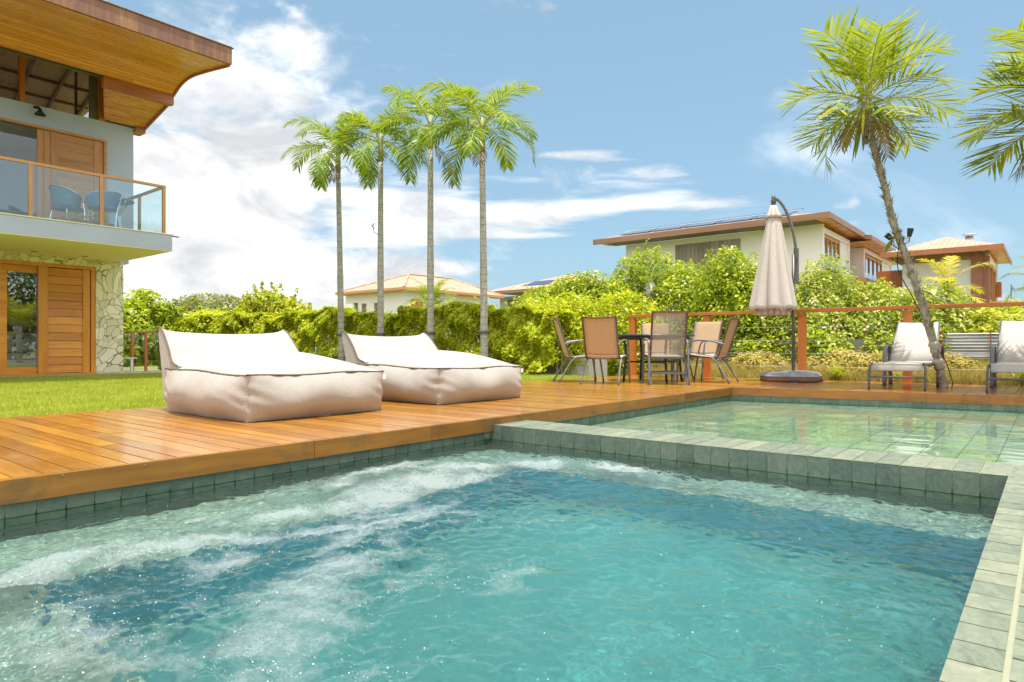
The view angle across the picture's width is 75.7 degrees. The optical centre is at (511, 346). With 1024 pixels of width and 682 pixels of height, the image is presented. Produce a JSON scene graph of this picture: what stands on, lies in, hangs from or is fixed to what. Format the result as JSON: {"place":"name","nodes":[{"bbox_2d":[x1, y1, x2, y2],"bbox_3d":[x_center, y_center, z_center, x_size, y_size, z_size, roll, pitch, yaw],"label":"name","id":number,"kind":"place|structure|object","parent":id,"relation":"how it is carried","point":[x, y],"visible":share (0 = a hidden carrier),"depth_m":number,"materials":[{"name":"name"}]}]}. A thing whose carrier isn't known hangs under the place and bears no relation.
{"place":"outdoors","nodes":[
{"label":"outdoors","id":0,"kind":"place"},
{"bbox_2d":[0,370,161,377],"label":"paving","id":1,"kind":"structure","parent":0,"point":[152,371],"depth_m":13.61,"materials":[{"name":"concrete"}]},
{"bbox_2d":[0,0,233,375],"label":"house","id":2,"kind":"structure","parent":1,"relation":"on","point":[121,75],"depth_m":13.01,"materials":[{"name":"paint"}]},
{"bbox_2d":[0,263,36,374],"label":"glazed door","id":3,"kind":"structure","parent":2,"relation":"in","point":[4,268],"depth_m":12.53,"materials":[{"name":"brown wood"}]},
{"bbox_2d":[7,332,36,367],"bbox_3d":[-10.531,0.110,13.614,0.950,0.820,1.700,0,0,39],"label":"sofa","id":4,"kind":"object","parent":2,"relation":"in","point":[21,349],"visible":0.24,"depth_m":13.64,"materials":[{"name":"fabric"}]},
{"bbox_2d":[0,50,105,121],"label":"clerestory window","id":5,"kind":"structure","parent":2,"relation":"in","point":[24,79],"depth_m":14.11,"materials":[{"name":"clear glass"}]},
{"bbox_2d":[37,266,89,373],"bbox_3d":[-9.008,-0.525,13.254,0.060,2.106,0.895,0,0,39],"label":"sliding door","id":6,"kind":"structure","parent":2,"relation":"in","point":[75,313],"depth_m":13.23,"materials":[{"name":"brown wood"}]},
{"bbox_2d":[48,184,88,220],"bbox_3d":[-8.236,-2.534,12.180,0.606,0.822,0.550,0,0,19],"label":"wicker chair","id":7,"kind":"object","parent":2,"relation":"on","point":[63,198],"visible":0.81,"depth_m":11.98,"materials":[{"name":"blue wicker"}]},
{"bbox_2d":[36,129,102,221],"bbox_3d":[-9.772,-3.204,12.331,0.090,2.128,3.778,0,0,39],"label":"shutter door","id":8,"kind":"structure","parent":2,"relation":"in","point":[52,148],"depth_m":13.23,"materials":[{"name":"brown wood"}]},
{"bbox_2d":[82,190,121,226],"bbox_3d":[-7.557,-2.534,12.188,0.606,0.822,0.550,0,0,-21],"label":"wicker chair","id":9,"kind":"object","parent":2,"relation":"on","point":[112,200],"visible":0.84,"depth_m":12.26,"materials":[{"name":"blue wicker"}]},
{"bbox_2d":[119,198,134,227],"bbox_3d":[-7.803,-2.487,12.800,0.820,0.728,0.820,0,0,39],"label":"balcony table","id":10,"kind":"object","parent":2,"relation":"on","point":[125,202],"visible":0.4,"depth_m":12.82,"materials":[{"name":"grey metal"}]},
{"bbox_2d":[123,331,156,370],"bbox_3d":[-8.582,0.102,14.382,0.060,0.895,1.960,0,0,39],"label":"wooden fence","id":11,"kind":"object","parent":1,"relation":"on","point":[145,347],"visible":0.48,"depth_m":14.78,"materials":[{"name":"red wood"}]},
{"bbox_2d":[148,301,178,370],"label":"tree","id":12,"kind":"object","parent":1,"relation":"on","point":[166,320],"visible":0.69,"depth_m":15.27,"materials":[{"name":"green plant"}]},
{"bbox_2d":[53,210,113,226],"bbox_3d":[-7.465,-2.268,11.487,0.204,0.282,0.900,0,0,39],"label":"balcony planter","id":13,"kind":"object","parent":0,"point":[90,221],"visible":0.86,"depth_m":11.42,"materials":[{"name":"green wood"}]},
{"bbox_2d":[123,357,135,371],"bbox_3d":[-8.385,0.395,14.440,0.160,0.310,0.260,0,0,39],"label":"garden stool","id":14,"kind":"object","parent":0,"point":[131,364],"visible":0.93,"depth_m":14.43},
{"bbox_2d":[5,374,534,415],"bbox_3d":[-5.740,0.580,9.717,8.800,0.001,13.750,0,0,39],"label":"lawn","id":15,"kind":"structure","parent":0,"point":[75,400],"depth_m":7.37,"materials":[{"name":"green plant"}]},
{"bbox_2d":[279,113,399,360],"bbox_3d":[-4.359,-2.625,16.263,2.600,6.431,2.516,0,0,25],"label":"slim palm","id":16,"kind":"object","parent":15,"relation":"on","point":[319,180],"visible":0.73,"depth_m":16.19,"materials":[{"name":"green plant"}]},
{"bbox_2d":[325,102,435,335],"bbox_3d":[-2.985,-2.483,15.365,2.539,6.147,2.633,0,0,39],"label":"slim palm","id":17,"kind":"object","parent":15,"relation":"on","point":[381,156],"visible":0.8,"depth_m":15.26,"materials":[{"name":"green plant"}]},
{"bbox_2d":[363,81,483,341],"bbox_3d":[-1.818,-2.642,14.268,2.717,6.465,2.646,0,0,-7],"label":"slim palm","id":18,"kind":"object","parent":15,"relation":"on","point":[419,142],"visible":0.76,"depth_m":14.19,"materials":[{"name":"green plant"}]},
{"bbox_2d":[416,78,544,356],"bbox_3d":[-0.630,-2.456,13.213,2.538,6.092,2.435,0,0,-29],"label":"slim palm","id":19,"kind":"object","parent":15,"relation":"on","point":[474,143],"visible":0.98,"depth_m":13.20,"materials":[{"name":"green plant"}]},
{"bbox_2d":[0,372,612,417],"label":"grass","id":20,"kind":"structure","parent":0,"point":[95,394],"depth_m":8.05,"materials":[{"name":"green plant"}]},
{"bbox_2d":[123,347,613,375],"bbox_3d":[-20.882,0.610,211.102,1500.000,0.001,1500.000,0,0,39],"label":"ground","id":21,"kind":"structure","parent":0,"point":[141,368],"depth_m":18.37,"materials":[{"name":"green plant"}]},
{"bbox_2d":[123,287,185,365],"bbox_3d":[-12.696,-0.619,21.726,2.896,2.759,5.911,0,0,0],"label":"broad leaf bush","id":22,"kind":"object","parent":21,"relation":"on","point":[136,311],"visible":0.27,"depth_m":20.96,"materials":[{"name":"green plant"}]},
{"bbox_2d":[143,299,234,333],"bbox_3d":[-12.618,-0.540,24.591,9.785,2.802,2.747,0,0,39],"label":"bushy hedge","id":23,"kind":"object","parent":21,"relation":"on","point":[192,320],"visible":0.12,"depth_m":22.55,"materials":[{"name":"green plant"}]},
{"bbox_2d":[165,292,244,313],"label":"umbrella tree","id":24,"kind":"object","parent":21,"relation":"on","point":[209,303],"visible":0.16,"depth_m":35.52,"materials":[{"name":"green plant"}]},
{"bbox_2d":[232,280,315,351],"bbox_3d":[-7.659,-0.752,21.275,3.660,2.902,2.469,0,0,39],"label":"loose bush","id":25,"kind":"object","parent":21,"relation":"on","point":[265,300],"visible":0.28,"depth_m":20.90,"materials":[{"name":"green plant"}]},
{"bbox_2d":[181,296,573,374],"bbox_3d":[-6.122,-0.438,19.104,18.398,2.080,1.691,0,0,39],"label":"clipped hedge","id":26,"kind":"object","parent":21,"relation":"on","point":[530,331],"visible":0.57,"depth_m":15.03,"materials":[{"name":"green plant"}]},
{"bbox_2d":[335,273,503,353],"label":"tiled house","id":27,"kind":"structure","parent":21,"relation":"on","point":[362,297],"depth_m":48.83,"materials":[{"name":"beige tile"}]},
{"bbox_2d":[362,303,365,311],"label":"window","id":28,"kind":"structure","parent":27,"relation":"in","point":[363,305],"depth_m":48.90,"materials":[{"name":"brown wood"}]},
{"bbox_2d":[405,278,457,320],"bbox_3d":[-3.809,-1.314,31.012,2.814,3.828,2.989,0,0,39],"label":"arching palm","id":29,"kind":"object","parent":21,"relation":"on","point":[437,288],"visible":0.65,"depth_m":30.83,"materials":[{"name":"green plant"}]},
{"bbox_2d":[326,354,606,375],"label":"garden wall","id":30,"kind":"structure","parent":21,"relation":"on","point":[588,370],"depth_m":13.62,"materials":[{"name":"concrete"}]},
{"bbox_2d":[510,284,565,305],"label":"slender tree","id":31,"kind":"object","parent":21,"relation":"on","point":[520,298],"visible":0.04,"depth_m":29.12,"materials":[{"name":"green plant"}]},
{"bbox_2d":[491,274,611,308],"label":"distant house","id":32,"kind":"structure","parent":21,"relation":"on","point":[518,290],"depth_m":59.84,"materials":[{"name":"concrete"}]},
{"bbox_2d":[507,299,519,308],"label":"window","id":33,"kind":"structure","parent":32,"relation":"in","point":[508,301],"depth_m":60.76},
{"bbox_2d":[505,288,673,375],"bbox_3d":[1.308,-0.213,14.553,4.574,2.046,2.209,0,0,39],"label":"side hedge","id":34,"kind":"object","parent":21,"relation":"on","point":[571,332],"visible":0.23,"depth_m":13.74,"materials":[{"name":"green plant"}]},
{"bbox_2d":[514,238,723,340],"bbox_3d":[2.615,-1.011,16.910,6.083,3.527,3.678,0,0,6],"label":"vine mound","id":35,"kind":"object","parent":21,"relation":"on","point":[595,290],"visible":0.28,"depth_m":16.58,"materials":[{"name":"green plant"}]},
{"bbox_2d":[629,261,679,308],"bbox_3d":[3.419,-0.546,16.451,1.186,3.292,1.326,0,0,-38],"label":"arching palm","id":36,"kind":"object","parent":21,"relation":"on","point":[650,285],"visible":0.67,"depth_m":16.35,"materials":[{"name":"green plant"}]},
{"bbox_2d":[679,245,780,360],"bbox_3d":[4.803,-0.772,14.507,2.089,2.939,3.103,0,0,7],"label":"vine mound","id":37,"kind":"object","parent":21,"relation":"on","point":[730,290],"visible":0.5,"depth_m":13.95,"materials":[{"name":"green plant"}]},
{"bbox_2d":[676,340,891,362],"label":"block wall","id":38,"kind":"structure","parent":21,"relation":"on","point":[858,344],"depth_m":12.26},
{"bbox_2d":[612,322,894,371],"bbox_3d":[4.723,0.078,13.048,6.634,1.242,1.136,0,0,39],"label":"trailing creeper","id":39,"kind":"object","parent":38,"relation":"attached to","point":[829,344],"visible":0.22,"depth_m":12.19,"materials":[{"name":"green plant"}]},
{"bbox_2d":[915,255,993,332],"bbox_3d":[8.453,-0.161,12.694,1.449,3.322,1.519,0,0,39],"label":"arching palm","id":40,"kind":"object","parent":21,"relation":"on","point":[943,274],"visible":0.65,"depth_m":12.73,"materials":[{"name":"green palm leaves"}]},
{"bbox_2d":[939,476,1023,681],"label":"pool coping","id":41,"kind":"object","parent":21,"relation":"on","point":[987,644],"visible":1,"depth_m":1.51,"materials":[{"name":"tile"}]},
{"bbox_2d":[1000,256,1023,298],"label":"arching palm","id":42,"kind":"object","parent":21,"relation":"on","point":[1022,287],"visible":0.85,"depth_m":31.78,"materials":[{"name":"green plant"}]},
{"bbox_2d":[0,442,997,681],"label":"spa water","id":43,"kind":"structure","parent":0,"point":[703,552],"depth_m":2.10,"materials":[{"name":"teal liquid"}]},
{"bbox_2d":[2,445,985,681],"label":"foam bubbles","id":44,"kind":"object","parent":43,"relation":"on","point":[324,570],"visible":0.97,"depth_m":2.16,"materials":[{"name":"white liquid"}]},
{"bbox_2d":[3,436,986,527],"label":"grout algae marks","id":45,"kind":"object","parent":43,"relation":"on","point":[464,443],"visible":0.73,"depth_m":3.55},
{"bbox_2d":[0,375,1023,505],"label":"deck","id":46,"kind":"structure","parent":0,"point":[51,456],"depth_m":4.55,"materials":[{"name":"brown wood"}]},
{"bbox_2d":[157,326,385,421],"bbox_3d":[-2.060,0.185,5.660,1.630,0.727,1.437,0,0,39],"label":"lounge bag","id":47,"kind":"object","parent":46,"relation":"on","point":[258,377],"visible":1,"depth_m":5.20,"materials":[{"name":"white fabric"}]},
{"bbox_2d":[341,330,522,404],"bbox_3d":[-0.843,0.185,7.105,1.639,0.727,1.437,0,0,39],"label":"lounge bag","id":48,"kind":"object","parent":46,"relation":"on","point":[421,368],"visible":0.96,"depth_m":6.59,"materials":[{"name":"white fabric"}]},
{"bbox_2d":[0,400,1004,519],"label":"pool wall grout","id":49,"kind":"object","parent":46,"relation":"attached to","point":[487,435],"depth_m":3.79,"materials":[{"name":"concrete"}]},
{"bbox_2d":[0,395,1023,527],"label":"pool wall tiles","id":50,"kind":"object","parent":49,"relation":"attached to","point":[47,505],"visible":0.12,"depth_m":3.75,"materials":[{"name":"tile"}]},
{"bbox_2d":[551,318,603,382],"bbox_3d":[1.020,0.056,10.412,0.776,1.003,0.598,0,0,-5],"label":"dining chair","id":51,"kind":"object","parent":46,"relation":"on","point":[563,343],"visible":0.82,"depth_m":10.29,"materials":[{"name":"beige fabric"}]},
{"bbox_2d":[579,315,630,384],"bbox_3d":[1.393,0.056,9.822,0.598,1.003,0.776,0,0,24],"label":"dining chair","id":52,"kind":"object","parent":46,"relation":"on","point":[600,338],"visible":1,"depth_m":9.61,"materials":[{"name":"beige fabric"}]},
{"bbox_2d":[618,334,694,382],"bbox_3d":[2.259,0.180,10.562,1.300,0.744,1.300,0,0,39],"label":"dining table","id":53,"kind":"object","parent":46,"relation":"on","point":[641,337],"visible":0.83,"depth_m":10.21,"materials":[{"name":"black metal"}]},
{"bbox_2d":[641,322,674,377],"bbox_3d":[2.595,0.056,11.818,0.598,1.003,0.776,0,0,9],"label":"dining chair","id":54,"kind":"object","parent":46,"relation":"on","point":[659,345],"visible":0.42,"depth_m":12.05,"materials":[{"name":"beige fabric"}]},
{"bbox_2d":[642,311,689,384],"bbox_3d":[2.253,0.023,9.714,0.599,1.064,0.673,0,0,0],"label":"back chair","id":55,"kind":"object","parent":46,"relation":"on","point":[670,356],"visible":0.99,"depth_m":9.50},
{"bbox_2d":[671,320,723,380],"bbox_3d":[3.138,0.056,11.100,0.776,1.003,0.598,0,0,-44],"label":"dining chair","id":56,"kind":"object","parent":46,"relation":"on","point":[707,330],"visible":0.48,"depth_m":11.23,"materials":[{"name":"beige fabric"}]},
{"bbox_2d":[683,317,740,383],"bbox_3d":[3.123,0.056,10.253,0.776,1.003,0.598,0,0,32],"label":"dining chair","id":57,"kind":"object","parent":46,"relation":"on","point":[729,335],"visible":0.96,"depth_m":10.14,"materials":[{"name":"beige fabric"}]},
{"bbox_2d":[748,195,823,382],"bbox_3d":[4.386,-0.932,10.525,1.045,2.965,0.981,0,0,39],"label":"cantilever parasol","id":58,"kind":"object","parent":46,"relation":"on","point":[773,289],"visible":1,"depth_m":10.36,"materials":[{"name":"beige fabric"}]},
{"bbox_2d":[628,302,1023,382],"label":"deck railing","id":59,"kind":"object","parent":46,"relation":"on","point":[802,353],"visible":0.59,"depth_m":10.87,"materials":[{"name":"red wood"}]},
{"bbox_2d":[774,4,974,387],"bbox_3d":[4.699,-1.867,8.742,2.345,4.894,2.406,0,0,39],"label":"leaning palm","id":60,"kind":"object","parent":46,"relation":"on","point":[867,123],"visible":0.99,"depth_m":8.62,"materials":[{"name":"green plant"}]},
{"bbox_2d":[884,233,897,248],"bbox_3d":[5.057,-1.409,8.795,0.178,0.227,0.079,0,0,-3],"label":"spotlight","id":61,"kind":"object","parent":60,"relation":"attached to","point":[887,235],"visible":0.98,"depth_m":8.77,"materials":[{"name":"black plastic"}]},
{"bbox_2d":[885,230,913,258],"bbox_3d":[5.160,-1.319,8.761,0.312,0.451,0.436,0,0,23],"label":"orchid","id":62,"kind":"object","parent":60,"relation":"attached to","point":[888,245],"visible":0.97,"depth_m":8.79,"materials":[{"name":"green plant"}]},
{"bbox_2d":[897,238,919,310],"bbox_3d":[5.232,-0.949,8.684,0.289,0.963,0.053,0,0,7],"label":"power cable","id":63,"kind":"object","parent":60,"relation":"hanging from","point":[901,276],"visible":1,"depth_m":8.69,"materials":[{"name":"black plastic"}]},
{"bbox_2d":[906,228,913,243],"bbox_3d":[5.224,-1.440,8.726,0.179,0.251,0.080,0,0,39],"label":"spotlight","id":64,"kind":"object","parent":60,"relation":"attached to","point":[910,232],"visible":1,"depth_m":8.68,"materials":[{"name":"black plastic"}]},
{"bbox_2d":[923,287,947,319],"bbox_3d":[5.468,-0.572,8.661,0.349,0.439,0.456,0,0,17],"label":"orchid","id":65,"kind":"object","parent":60,"relation":"attached to","point":[933,290],"visible":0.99,"depth_m":8.65,"materials":[{"name":"green plant"}]},
{"bbox_2d":[930,317,942,349],"bbox_3d":[5.578,-0.177,8.679,0.129,0.432,0.274,0,0,11],"label":"orchid","id":66,"kind":"object","parent":60,"relation":"attached to","point":[933,321],"visible":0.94,"depth_m":8.68,"materials":[{"name":"green plant"}]},
{"bbox_2d":[868,322,943,390],"bbox_3d":[5.417,0.095,9.003,0.703,0.916,1.814,0,0,39],"label":"sun lounger","id":67,"kind":"object","parent":46,"relation":"on","point":[909,350],"visible":0.79,"depth_m":9.37,"materials":[{"name":"white fabric"}]},
{"bbox_2d":[937,349,952,388],"bbox_3d":[5.672,0.289,8.619,0.238,0.526,0.038,0,0,-13],"label":"power cable","id":68,"kind":"object","parent":46,"relation":"on","point":[948,368],"visible":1,"depth_m":8.61,"materials":[{"name":"black plastic"}]},
{"bbox_2d":[946,16,1023,185],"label":"leaning palm","id":69,"kind":"object","parent":46,"relation":"on","point":[1015,113],"visible":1,"depth_m":7.82,"materials":[{"name":"green plant"}]},
{"bbox_2d":[986,321,1023,392],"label":"sun lounger","id":70,"kind":"object","parent":46,"relation":"on","point":[1007,356],"visible":1,"depth_m":8.78,"materials":[{"name":"white fabric"}]},
{"bbox_2d":[83,0,1023,335],"label":"sky","id":71,"kind":"structure","parent":0,"point":[652,113],"materials":[{"name":"blue"}]},
{"bbox_2d":[593,208,899,333],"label":"white house","id":72,"kind":"structure","parent":0,"point":[817,234],"depth_m":30.75,"materials":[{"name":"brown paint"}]},
{"bbox_2d":[824,235,839,274],"bbox_3d":[14.272,-4.085,29.518,0.120,1.530,2.850,0,0,39],"label":"window","id":73,"kind":"structure","parent":72,"relation":"in","point":[831,246],"depth_m":29.46,"materials":[{"name":"brown wood"}]},
{"bbox_2d":[865,254,881,280],"bbox_3d":[19.483,-4.035,35.558,0.120,1.430,4.300,0,0,39],"label":"window","id":74,"kind":"structure","parent":72,"relation":"in","point":[872,265],"depth_m":35.24,"materials":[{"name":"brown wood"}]},
{"bbox_2d":[578,400,1023,464],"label":"pool water","id":75,"kind":"structure","parent":0,"point":[985,435],"depth_m":5.93,"materials":[{"name":"green liquid"}]},
{"bbox_2d":[644,356,1023,385],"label":"dry grass","id":76,"kind":"structure","parent":0,"point":[975,377],"depth_m":10.74,"materials":[{"name":"yellow plant"}]},
{"bbox_2d":[876,233,1016,325],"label":"brown house","id":77,"kind":"structure","parent":0,"point":[969,251],"depth_m":28.64,"materials":[{"name":"beige paint"}]},
{"bbox_2d":[990,264,996,300],"bbox_3d":[21.691,-2.830,29.797,0.160,1.620,4.790,0,0,39],"label":"window","id":78,"kind":"structure","parent":77,"relation":"in","point":[993,272],"depth_m":29.32,"materials":[{"name":"brown wood"}]},
{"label":"grass bank","id":79,"kind":"structure","parent":0,"visible":0},
{"bbox_2d":[728,349,790,373],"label":"dry shrub","id":80,"kind":"object","parent":79,"relation":"on","point":[758,358],"visible":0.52,"depth_m":12.26,"materials":[{"name":"yellow plant"}]},
{"bbox_2d":[791,347,874,374],"bbox_3d":[5.726,0.331,11.717,1.560,0.646,1.303,0,0,39],"label":"dry shrub","id":81,"kind":"object","parent":79,"relation":"on","point":[824,360],"visible":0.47,"depth_m":11.43,"materials":[{"name":"yellow plant"}]},
{"bbox_2d":[826,362,849,379],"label":"strappy plant","id":82,"kind":"object","parent":79,"relation":"on","point":[834,372],"visible":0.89,"depth_m":10.84,"materials":[{"name":"green plant"}]},
{"bbox_2d":[740,253,985,359],"bbox_3d":[7.141,-0.629,13.329,4.343,2.641,3.547,0,0,39],"label":"flowering shrub","id":83,"kind":"object","parent":79,"relation":"on","point":[850,324],"visible":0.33,"depth_m":12.85,"materials":[{"name":"green plant"}]},
{"bbox_2d":[846,352,902,378],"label":"dry shrub","id":84,"kind":"object","parent":79,"relation":"on","point":[864,362],"visible":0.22,"depth_m":10.94,"materials":[{"name":"yellow plant"}]},
{"bbox_2d":[922,351,983,373],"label":"dry shrub","id":85,"kind":"object","parent":79,"relation":"on","point":[961,361],"visible":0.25,"depth_m":10.59,"materials":[{"name":"yellow plant"}]},
{"bbox_2d":[941,330,998,358],"bbox_3d":[9.058,0.135,10.258,4.000,0.830,0.071,0,0,39],"label":"metal sheet fence","id":86,"kind":"object","parent":79,"relation":"on","point":[979,343],"visible":0.56,"depth_m":11.27,"materials":[{"name":"grey metal"}]},
{"bbox_2d":[939,297,1023,362],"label":"yellow bush","id":87,"kind":"object","parent":79,"relation":"on","point":[993,316],"visible":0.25,"depth_m":11.72,"materials":[{"name":"green plant"}]},
{"bbox_2d":[1006,373,1023,384],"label":"strappy plant","id":88,"kind":"object","parent":79,"relation":"on","point":[1021,375],"visible":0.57,"depth_m":9.38,"materials":[{"name":"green plant"}]},
{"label":"spa floor","id":89,"kind":"structure","parent":0,"visible":0},
{"bbox_2d":[490,420,1023,505],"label":"spa divider","id":90,"kind":"object","parent":89,"relation":"on","point":[914,474],"visible":0.23,"depth_m":3.78,"materials":[{"name":"tile"}]}
]}

